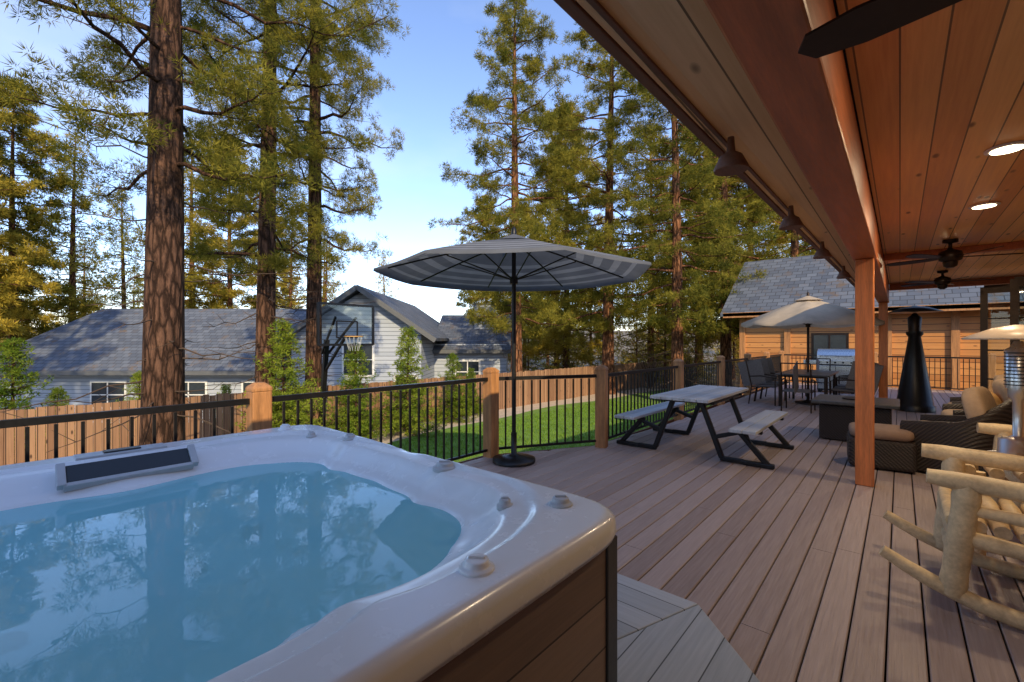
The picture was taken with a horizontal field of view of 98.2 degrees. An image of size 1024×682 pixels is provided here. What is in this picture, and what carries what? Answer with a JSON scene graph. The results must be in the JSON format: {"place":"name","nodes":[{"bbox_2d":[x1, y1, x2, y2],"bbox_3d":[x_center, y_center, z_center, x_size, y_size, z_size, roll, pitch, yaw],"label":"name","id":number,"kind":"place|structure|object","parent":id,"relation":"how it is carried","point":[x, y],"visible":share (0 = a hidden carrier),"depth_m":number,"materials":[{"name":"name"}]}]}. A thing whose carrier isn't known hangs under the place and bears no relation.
{"place":"outdoors","nodes":[
{"label":"outdoors","id":0,"kind":"place"},
{"bbox_2d":[3,327,736,437],"bbox_3d":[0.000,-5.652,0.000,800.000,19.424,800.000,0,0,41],"label":"ground","id":1,"kind":"structure","parent":0,"point":[593,336],"depth_m":75.50,"materials":[{"name":"green plant"}]},
{"bbox_2d":[0,108,64,359],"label":"pine tree","id":2,"kind":"object","parent":1,"relation":"on","point":[21,278],"visible":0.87,"depth_m":24.28,"materials":[{"name":"green plant"}]},
{"bbox_2d":[0,337,74,463],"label":"young fir","id":3,"kind":"object","parent":1,"relation":"on","point":[11,352],"visible":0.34,"depth_m":10.18,"materials":[{"name":"green plant"}]},
{"bbox_2d":[0,80,105,348],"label":"pine tree","id":4,"kind":"object","parent":1,"relation":"on","point":[21,124],"visible":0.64,"depth_m":27.06,"materials":[{"name":"green plant"}]},
{"bbox_2d":[35,386,74,459],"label":"young fir","id":5,"kind":"object","parent":1,"relation":"on","point":[52,396],"visible":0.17,"depth_m":10.97,"materials":[{"name":"green plant"}]},
{"bbox_2d":[17,126,130,335],"bbox_3d":[-30.152,-4.978,30.808,9.921,20.193,9.267,0,0,22],"label":"pine tree","id":6,"kind":"object","parent":1,"relation":"on","point":[73,261],"visible":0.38,"depth_m":30.98,"materials":[{"name":"green plant"}]},
{"bbox_2d":[64,185,144,319],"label":"pine tree","id":7,"kind":"object","parent":1,"relation":"on","point":[122,297],"visible":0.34,"depth_m":37.65,"materials":[{"name":"green plant"}]},
{"bbox_2d":[116,370,141,446],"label":"young fir","id":8,"kind":"object","parent":1,"relation":"on","point":[135,377],"visible":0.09,"depth_m":10.91,"materials":[{"name":"green plant"}]},
{"bbox_2d":[0,0,372,452],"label":"pine tree","id":9,"kind":"object","parent":1,"relation":"on","point":[162,381],"visible":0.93,"depth_m":8.17,"materials":[{"name":"green plant"}]},
{"bbox_2d":[129,139,249,308],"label":"pine tree","id":10,"kind":"object","parent":1,"relation":"on","point":[186,197],"visible":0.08,"depth_m":33.79,"materials":[{"name":"green plant"}]},
{"bbox_2d":[217,383,232,434],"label":"young fir","id":11,"kind":"object","parent":1,"relation":"on","point":[224,388],"visible":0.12,"depth_m":12.23,"materials":[{"name":"green plant"}]},
{"bbox_2d":[184,136,279,308],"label":"pine tree","id":12,"kind":"object","parent":1,"relation":"on","point":[228,293],"visible":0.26,"depth_m":31.60,"materials":[{"name":"green plant"}]},
{"bbox_2d":[82,0,411,425],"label":"pine tree","id":13,"kind":"object","parent":1,"relation":"on","point":[267,259],"visible":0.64,"depth_m":11.32,"materials":[{"name":"green plant"}]},
{"bbox_2d":[0,293,507,422],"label":"walls","id":14,"kind":"structure","parent":1,"relation":"on","point":[388,325],"depth_m":20.50,"materials":[{"name":"grey"}]},
{"bbox_2d":[0,285,510,370],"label":"roofs","id":15,"kind":"structure","parent":14,"relation":"on","point":[92,342],"depth_m":23.61,"materials":[{"name":"tile"}]},
{"bbox_2d":[0,285,510,404],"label":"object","id":16,"kind":"structure","parent":14,"relation":"attached to","point":[369,352],"depth_m":21.22,"materials":[{"name":"white paint"}]},
{"bbox_2d":[235,318,329,429],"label":"young fir","id":17,"kind":"object","parent":1,"relation":"on","point":[282,337],"visible":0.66,"depth_m":11.40,"materials":[{"name":"green plant"}]},
{"bbox_2d":[190,0,405,395],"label":"pine tree","id":18,"kind":"object","parent":1,"relation":"on","point":[316,232],"visible":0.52,"depth_m":12.99,"materials":[{"name":"green plant"}]},
{"bbox_2d":[276,206,324,308],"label":"pine tree","id":19,"kind":"object","parent":1,"relation":"on","point":[290,290],"visible":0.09,"depth_m":39.99,"materials":[{"name":"green plant"}]},
{"bbox_2d":[299,235,347,306],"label":"pine tree","id":20,"kind":"object","parent":1,"relation":"on","point":[325,290],"visible":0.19,"depth_m":42.02,"materials":[{"name":"green plant"}]},
{"bbox_2d":[0,361,685,465],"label":"cedar fence","id":21,"kind":"object","parent":1,"relation":"on","point":[97,442],"visible":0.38,"depth_m":10.85,"materials":[{"name":"brown wood"}]},
{"bbox_2d":[316,302,374,430],"bbox_3d":[-5.064,0.929,12.500,2.744,3.878,1.660,0,0,40],"label":"basketball hoop","id":22,"kind":"object","parent":1,"relation":"on","point":[326,352],"visible":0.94,"depth_m":12.35,"materials":[{"name":"black metal"}]},
{"bbox_2d":[319,341,393,440],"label":"young fir","id":23,"kind":"object","parent":1,"relation":"on","point":[353,379],"visible":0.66,"depth_m":12.18,"materials":[{"name":"green plant"}]},
{"bbox_2d":[373,256,401,300],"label":"pine tree","id":24,"kind":"object","parent":1,"relation":"on","point":[384,285],"visible":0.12,"depth_m":55.79,"materials":[{"name":"green plant"}]},
{"bbox_2d":[0,213,810,370],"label":"distant pine forest","id":25,"kind":"object","parent":1,"relation":"on","point":[582,332],"visible":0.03,"depth_m":55.41,"materials":[{"name":"green plant"}]},
{"bbox_2d":[372,326,446,436],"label":"young fir","id":26,"kind":"object","parent":1,"relation":"on","point":[402,378],"visible":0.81,"depth_m":13.38,"materials":[{"name":"green plant"}]},
{"bbox_2d":[429,353,478,424],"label":"young fir","id":27,"kind":"object","parent":1,"relation":"on","point":[453,361],"visible":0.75,"depth_m":15.39,"materials":[{"name":"green plant"}]},
{"bbox_2d":[462,367,482,416],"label":"young fir","id":28,"kind":"object","parent":1,"relation":"on","point":[471,372],"visible":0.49,"depth_m":16.91,"materials":[{"name":"green plant"}]},
{"bbox_2d":[454,194,526,362],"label":"pine tree","id":29,"kind":"object","parent":1,"relation":"on","point":[471,228],"visible":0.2,"depth_m":41.73,"materials":[{"name":"green plant"}]},
{"bbox_2d":[427,0,610,371],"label":"pine tree","id":30,"kind":"object","parent":1,"relation":"on","point":[514,213],"visible":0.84,"depth_m":21.29,"materials":[{"name":"green plant"}]},
{"bbox_2d":[522,310,545,371],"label":"young pine","id":31,"kind":"object","parent":1,"relation":"on","point":[527,366],"visible":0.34,"depth_m":33.89,"materials":[{"name":"green plant"}]},
{"bbox_2d":[522,209,601,370],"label":"pine tree","id":32,"kind":"object","parent":1,"relation":"on","point":[547,358],"visible":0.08,"depth_m":39.83,"materials":[{"name":"green plant"}]},
{"bbox_2d":[547,304,581,368],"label":"young pine","id":33,"kind":"object","parent":1,"relation":"on","point":[557,360],"visible":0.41,"depth_m":30.87,"materials":[{"name":"green plant"}]},
{"bbox_2d":[501,101,636,368],"bbox_3d":[4.513,-6.394,31.660,8.831,21.799,8.900,0,0,-32],"label":"pine tree","id":34,"kind":"object","parent":1,"relation":"on","point":[545,343],"visible":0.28,"depth_m":30.86,"materials":[{"name":"green plant"}]},
{"bbox_2d":[586,305,620,366],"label":"young pine","id":35,"kind":"object","parent":1,"relation":"on","point":[598,350],"visible":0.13,"depth_m":33.09,"materials":[{"name":"green plant"}]},
{"bbox_2d":[528,22,717,394],"bbox_3d":[5.406,-8.524,23.338,9.848,23.867,9.121,0,0,8],"label":"pine tree","id":36,"kind":"object","parent":1,"relation":"on","point":[604,324],"visible":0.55,"depth_m":23.37,"materials":[{"name":"green plant"}]},
{"bbox_2d":[617,297,657,381],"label":"young pine","id":37,"kind":"object","parent":1,"relation":"on","point":[637,345],"visible":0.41,"depth_m":28.94,"materials":[{"name":"green plant"}]},
{"bbox_2d":[591,118,719,372],"bbox_3d":[10.418,-6.562,34.537,9.708,21.155,10.394,0,0,-21],"label":"pine tree","id":38,"kind":"object","parent":1,"relation":"on","point":[652,332],"visible":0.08,"depth_m":33.71,"materials":[{"name":"green plant"}]},
{"bbox_2d":[642,281,685,387],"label":"young pine","id":39,"kind":"object","parent":1,"relation":"on","point":[665,341],"visible":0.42,"depth_m":26.93,"materials":[{"name":"green plant"}]},
{"bbox_2d":[640,136,742,375],"bbox_3d":[14.623,-7.540,36.361,8.831,21.799,8.900,0,0,-30],"label":"pine tree","id":40,"kind":"object","parent":1,"relation":"on","point":[703,157],"visible":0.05,"depth_m":35.79,"materials":[{"name":"green plant"}]},
{"bbox_2d":[683,284,719,382],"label":"young pine","id":41,"kind":"object","parent":1,"relation":"on","point":[696,344],"visible":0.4,"depth_m":29.84,"materials":[{"name":"green plant"}]},
{"bbox_2d":[712,332,738,378],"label":"young pine","id":42,"kind":"object","parent":1,"relation":"on","point":[734,346],"visible":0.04,"depth_m":32.94,"materials":[{"name":"green plant"}]},
{"bbox_2d":[646,121,810,386],"bbox_3d":[12.002,-7.489,24.475,8.292,21.697,8.953,0,0,-24],"label":"pine tree","id":43,"kind":"object","parent":1,"relation":"on","point":[725,348],"visible":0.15,"depth_m":23.54,"materials":[{"name":"green plant"}]},
{"bbox_2d":[683,174,803,354],"bbox_3d":[14.961,-7.540,28.908,8.900,21.799,8.831,0,0,23],"label":"pine tree","id":44,"kind":"object","parent":1,"relation":"on","point":[733,180],"visible":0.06,"depth_m":27.82,"materials":[{"name":"green plant"}]},
{"bbox_2d":[717,175,815,338],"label":"pine tree","id":45,"kind":"object","parent":1,"relation":"on","point":[795,239],"visible":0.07,"depth_m":22.96,"materials":[{"name":"green plant"}]},
{"bbox_2d":[799,237,815,255],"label":"pine tree","id":46,"kind":"object","parent":1,"relation":"on","point":[811,252],"depth_m":32.78,"materials":[{"name":"green plant"}]},
{"bbox_2d":[720,255,1023,394],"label":"wood cabin","id":47,"kind":"object","parent":1,"relation":"on","point":[787,281],"visible":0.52,"depth_m":15.44,"materials":[{"name":"orange wood"}]},
{"bbox_2d":[0,0,802,330],"label":"sky","id":48,"kind":"structure","parent":0,"point":[432,72],"materials":[{"name":"blue"}]},
{"bbox_2d":[362,388,663,443],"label":"gravel path","id":49,"kind":"structure","parent":0,"point":[395,436],"depth_m":18.03,"materials":[{"name":"beige gravel"}]},
{"bbox_2d":[635,348,665,388],"bbox_3d":[8.231,1.577,25.968,1.729,2.585,1.982,0,0,27],"label":"bare shrub","id":50,"kind":"object","parent":49,"relation":"on","point":[653,366],"visible":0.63,"depth_m":25.89,"materials":[{"name":"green plant"}]},
{"bbox_2d":[387,389,711,461],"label":"lawn","id":51,"kind":"structure","parent":0,"point":[519,416],"depth_m":14.06,"materials":[{"name":"green plant"}]},
{"bbox_2d":[576,67,780,404],"bbox_3d":[7.172,-6.971,20.529,8.505,20.612,7.877,0,0,-3],"label":"pine tree","id":52,"kind":"object","parent":51,"relation":"on","point":[678,320],"visible":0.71,"depth_m":19.43,"materials":[{"name":"green plant"}]},
{"bbox_2d":[684,347,705,386],"bbox_3d":[10.124,1.570,24.922,1.826,2.598,2.039,0,0,41],"label":"bare shrub","id":53,"kind":"object","parent":51,"relation":"on","point":[687,359],"visible":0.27,"depth_m":24.84,"materials":[{"name":"plant"}]},
{"bbox_2d":[457,382,1023,681],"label":"wooden deck","id":54,"kind":"structure","parent":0,"point":[783,571],"depth_m":3.13,"materials":[{"name":"brown wood"}]},
{"bbox_2d":[0,424,616,681],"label":"hot tub","id":55,"kind":"object","parent":54,"relation":"on","point":[297,553],"visible":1,"depth_m":1.30,"materials":[{"name":"plastic"}]},
{"bbox_2d":[0,351,995,461],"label":"deck railing","id":56,"kind":"object","parent":54,"relation":"on","point":[258,400],"visible":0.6,"depth_m":5.53,"materials":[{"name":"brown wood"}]},
{"bbox_2d":[373,227,650,466],"bbox_3d":[0.023,0.033,5.360,3.002,2.845,3.002,0,0,-38],"label":"striped patio umbrella","id":57,"kind":"object","parent":54,"relation":"on","point":[513,262],"visible":1,"depth_m":5.63,"materials":[{"name":"grey fabric"}]},
{"bbox_2d":[617,573,759,681],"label":"tub step","id":58,"kind":"object","parent":54,"relation":"on","point":[663,636],"visible":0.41,"depth_m":1.85,"materials":[{"name":"grey wood"}]},
{"bbox_2d":[614,385,793,469],"bbox_3d":[2.640,1.075,6.128,1.960,0.760,1.850,0,0,41],"label":"picnic table","id":59,"kind":"object","parent":54,"relation":"on","point":[700,396],"visible":1,"depth_m":5.87,"materials":[{"name":"black metal"}]},
{"bbox_2d":[738,359,777,405],"bbox_3d":[5.790,0.938,10.457,0.859,1.048,0.546,0,0,41],"label":"sling dining chair","id":60,"kind":"object","parent":54,"relation":"on","point":[751,372],"visible":0.88,"depth_m":10.47,"materials":[{"name":"grey fabric"}]},
{"bbox_2d":[752,358,785,400],"bbox_3d":[6.186,0.938,10.909,0.859,1.048,0.546,0,0,41],"label":"sling dining chair","id":61,"kind":"object","parent":54,"relation":"on","point":[765,366],"visible":0.45,"depth_m":10.84,"materials":[{"name":"brown metal"}]},
{"bbox_2d":[758,357,789,398],"bbox_3d":[6.581,0.938,11.360,0.859,1.048,0.546,0,0,41],"label":"sling dining chair","id":62,"kind":"object","parent":54,"relation":"on","point":[770,365],"visible":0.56,"depth_m":11.31,"materials":[{"name":"brown metal"}]},
{"bbox_2d":[780,361,815,413],"bbox_3d":[5.910,0.938,9.191,0.546,1.048,0.859,0,0,41],"label":"sling dining chair","id":63,"kind":"object","parent":54,"relation":"on","point":[795,380],"visible":0.99,"depth_m":9.20,"materials":[{"name":"brown metal"}]},
{"bbox_2d":[775,369,838,405],"bbox_3d":[6.881,1.091,10.300,1.000,0.738,1.900,0,0,41],"label":"patio dining table","id":64,"kind":"object","parent":54,"relation":"on","point":[823,374],"visible":0.7,"depth_m":9.91,"materials":[{"name":"metal"}]},
{"bbox_2d":[741,292,884,404],"bbox_3d":[6.881,0.152,10.300,2.595,2.605,2.595,0,0,13],"label":"beige patio umbrella","id":65,"kind":"object","parent":54,"relation":"on","point":[808,311],"visible":0.95,"depth_m":9.81,"materials":[{"name":"fabric"}]},
{"bbox_2d":[802,357,830,397],"bbox_3d":[7.852,0.938,11.409,0.546,1.048,0.859,0,0,41],"label":"sling dining chair","id":66,"kind":"object","parent":54,"relation":"on","point":[817,366],"visible":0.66,"depth_m":11.35,"materials":[{"name":"brown metal"}]},
{"bbox_2d":[803,349,854,393],"bbox_3d":[9.202,0.840,12.577,1.500,1.240,0.600,0,0,41],"label":"gas grill","id":67,"kind":"object","parent":54,"relation":"on","point":[842,360],"visible":0.56,"depth_m":12.42,"materials":[{"name":"metal"}]},
{"bbox_2d":[811,394,899,440],"bbox_3d":[5.157,1.147,6.650,1.000,0.586,1.000,0,0,41],"label":"fire pit table","id":68,"kind":"object","parent":54,"relation":"on","point":[836,415],"visible":0.63,"depth_m":6.46,"materials":[{"name":"wicker"}]},
{"bbox_2d":[830,361,882,394],"bbox_3d":[7.182,0.938,9.240,0.859,1.048,0.546,0,0,41],"label":"sling dining chair","id":69,"kind":"object","parent":54,"relation":"on","point":[850,383],"visible":0.38,"depth_m":9.27,"materials":[{"name":"brown metal"}]},
{"bbox_2d":[837,363,878,394],"bbox_3d":[7.972,0.938,10.143,0.859,1.048,0.546,0,0,41],"label":"sling dining chair","id":70,"kind":"object","parent":54,"relation":"on","point":[839,384],"visible":0.2,"depth_m":10.50,"materials":[{"name":"brown metal"}]},
{"bbox_2d":[834,364,883,394],"bbox_3d":[7.577,0.938,9.691,0.859,1.048,0.546,0,0,41],"label":"sling dining chair","id":71,"kind":"object","parent":54,"relation":"on","point":[840,387],"visible":0.18,"depth_m":9.76,"materials":[{"name":"brown metal"}]},
{"bbox_2d":[855,258,887,486],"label":"posts","id":72,"kind":"object","parent":54,"relation":"on","point":[864,372],"visible":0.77,"depth_m":4.46,"materials":[{"name":"brown wood"}]},
{"bbox_2d":[703,0,888,302],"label":"beam","id":73,"kind":"structure","parent":72,"relation":"on","point":[807,101],"depth_m":1.60,"materials":[{"name":"brown wood"}]},
{"bbox_2d":[576,0,854,283],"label":"soffit","id":74,"kind":"structure","parent":73,"relation":"attached to","point":[685,47],"depth_m":1.79,"materials":[{"name":"brown wood"}]},
{"bbox_2d":[553,0,854,286],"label":"gutter fascia","id":75,"kind":"structure","parent":74,"relation":"attached to","point":[577,12],"depth_m":1.68,"materials":[{"name":"brown wood"}]},
{"bbox_2d":[713,136,748,175],"bbox_3d":[1.054,-0.900,2.134,0.156,0.160,0.156,0,0,41],"label":"eave downlight","id":76,"kind":"object","parent":74,"relation":"attached to","point":[731,161],"visible":1,"depth_m":2.11,"materials":[{"name":"brown metal"}]},
{"bbox_2d":[779,205,803,229],"bbox_3d":[2.022,-0.900,3.213,0.156,0.160,0.156,0,0,41],"label":"eave downlight","id":77,"kind":"object","parent":74,"relation":"attached to","point":[791,221],"visible":1,"depth_m":3.18,"materials":[{"name":"brown metal"}]},
{"bbox_2d":[813,241,831,258],"bbox_3d":[3.057,-0.900,4.367,0.156,0.160,0.156,0,0,41],"label":"eave downlight","id":78,"kind":"object","parent":74,"relation":"attached to","point":[822,252],"visible":1,"depth_m":4.34,"materials":[{"name":"brown metal"}]},
{"bbox_2d":[836,266,850,278],"bbox_3d":[4.326,-0.900,5.782,0.156,0.160,0.156,0,0,41],"label":"eave downlight","id":79,"kind":"object","parent":74,"relation":"attached to","point":[843,274],"visible":1,"depth_m":5.75,"materials":[{"name":"brown metal"}]},
{"bbox_2d":[847,422,916,472],"bbox_3d":[4.311,1.218,5.197,0.600,0.455,0.560,0,0,35],"label":"wicker ottoman","id":80,"kind":"object","parent":54,"relation":"on","point":[895,448],"visible":0.73,"depth_m":4.94,"materials":[{"name":"brown wicker"}]},
{"bbox_2d":[888,306,942,412],"bbox_3d":[8.449,0.360,9.300,0.880,2.200,0.880,0,0,41],"label":"patio heater","id":81,"kind":"object","parent":54,"relation":"on","point":[914,393],"visible":0.97,"depth_m":9.17,"materials":[{"name":"black metal"}]},
{"bbox_2d":[879,443,1023,630],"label":"log rocking chair","id":82,"kind":"object","parent":54,"relation":"on","point":[967,505],"visible":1,"depth_m":2.35,"materials":[{"name":"beige wood"}]},
{"bbox_2d":[900,386,1011,476],"bbox_3d":[4.947,0.967,4.887,0.800,0.946,0.930,0,0,-34],"label":"wicker armchair","id":83,"kind":"object","parent":54,"relation":"on","point":[979,406],"visible":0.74,"depth_m":4.64,"materials":[{"name":"brown wicker"}]},
{"bbox_2d":[941,379,1009,415],"bbox_3d":[6.283,0.967,5.803,0.930,0.946,0.800,0,0,36],"label":"wicker armchair","id":84,"kind":"object","parent":54,"relation":"on","point":[999,394],"visible":0.18,"depth_m":5.74,"materials":[{"name":"beige fabric"}]},
{"bbox_2d":[947,374,1004,403],"bbox_3d":[7.078,0.967,6.560,0.930,0.946,0.800,0,0,43],"label":"wicker armchair","id":85,"kind":"object","parent":54,"relation":"on","point":[955,400],"visible":0.17,"depth_m":6.56,"materials":[{"name":"beige fabric"}]},
{"bbox_2d":[965,463,1023,554],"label":"log side table","id":86,"kind":"object","parent":54,"relation":"on","point":[995,473],"visible":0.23,"depth_m":2.93,"materials":[{"name":"beige wood"}]},
{"bbox_2d":[961,325,1023,455],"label":"tabletop patio heater","id":87,"kind":"object","parent":86,"relation":"on","point":[1013,443],"visible":0.95,"depth_m":2.98,"materials":[{"name":"metal"}]},
{"bbox_2d":[976,423,1022,527],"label":"log rocking chair","id":88,"kind":"object","parent":54,"relation":"on","point":[1000,430],"visible":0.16,"depth_m":3.69,"materials":[{"name":"beige wood"}]},
{"bbox_2d":[980,276,1023,388],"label":"door leaves","id":89,"kind":"object","parent":54,"relation":"on","point":[1015,287],"visible":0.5,"depth_m":7.67,"materials":[{"name":"brown wood"}]},
{"bbox_3d":[5.803,-0.215,-4.549,10.775,6.150,24.600,0,0,41],"label":"main house","id":90,"kind":"object","parent":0,"visible":0},
{"bbox_2d":[833,0,888,282],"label":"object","id":91,"kind":"structure","parent":90,"relation":"on","point":[844,51],"depth_m":2.52,"materials":[{"name":"wood"}]},
{"bbox_2d":[836,0,1023,283],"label":"ceiling","id":92,"kind":"structure","parent":90,"relation":"attached to","point":[939,98],"depth_m":2.54,"materials":[{"name":"brown wood"}]},
{"bbox_2d":[798,0,961,57],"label":"ceiling fan","id":93,"kind":"object","parent":92,"relation":"hanging from","point":[867,21],"visible":1,"depth_m":1.06},
{"bbox_2d":[901,270,994,288],"bbox_3d":[7.440,-1.048,7.596,1.167,0.315,1.195,0,0,41],"label":"ceiling fan","id":94,"kind":"object","parent":92,"relation":"hanging from","point":[942,281],"visible":1,"depth_m":7.58},
{"bbox_2d":[884,241,1023,290],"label":"cross beams","id":95,"kind":"structure","parent":92,"relation":"attached to","point":[1015,245],"depth_m":6.07,"materials":[{"name":"brown wood"}]},
{"bbox_2d":[886,238,1023,267],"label":"ceiling fan","id":96,"kind":"object","parent":92,"relation":"hanging from","point":[950,257],"visible":1,"depth_m":5.22},
{"bbox_2d":[968,202,1000,209],"bbox_3d":[4.176,-1.194,3.920,0.200,0.016,0.200,0,0,41],"label":"recessed ceiling light","id":97,"kind":"object","parent":92,"relation":"attached to","point":[983,205],"visible":1,"depth_m":3.89,"materials":[{"name":"white paint"}]},
{"bbox_2d":[983,141,1023,155],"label":"recessed ceiling light","id":98,"kind":"object","parent":92,"relation":"attached to","point":[1007,148],"visible":1,"depth_m":2.75,"materials":[{"name":"white paint"}]}
]}

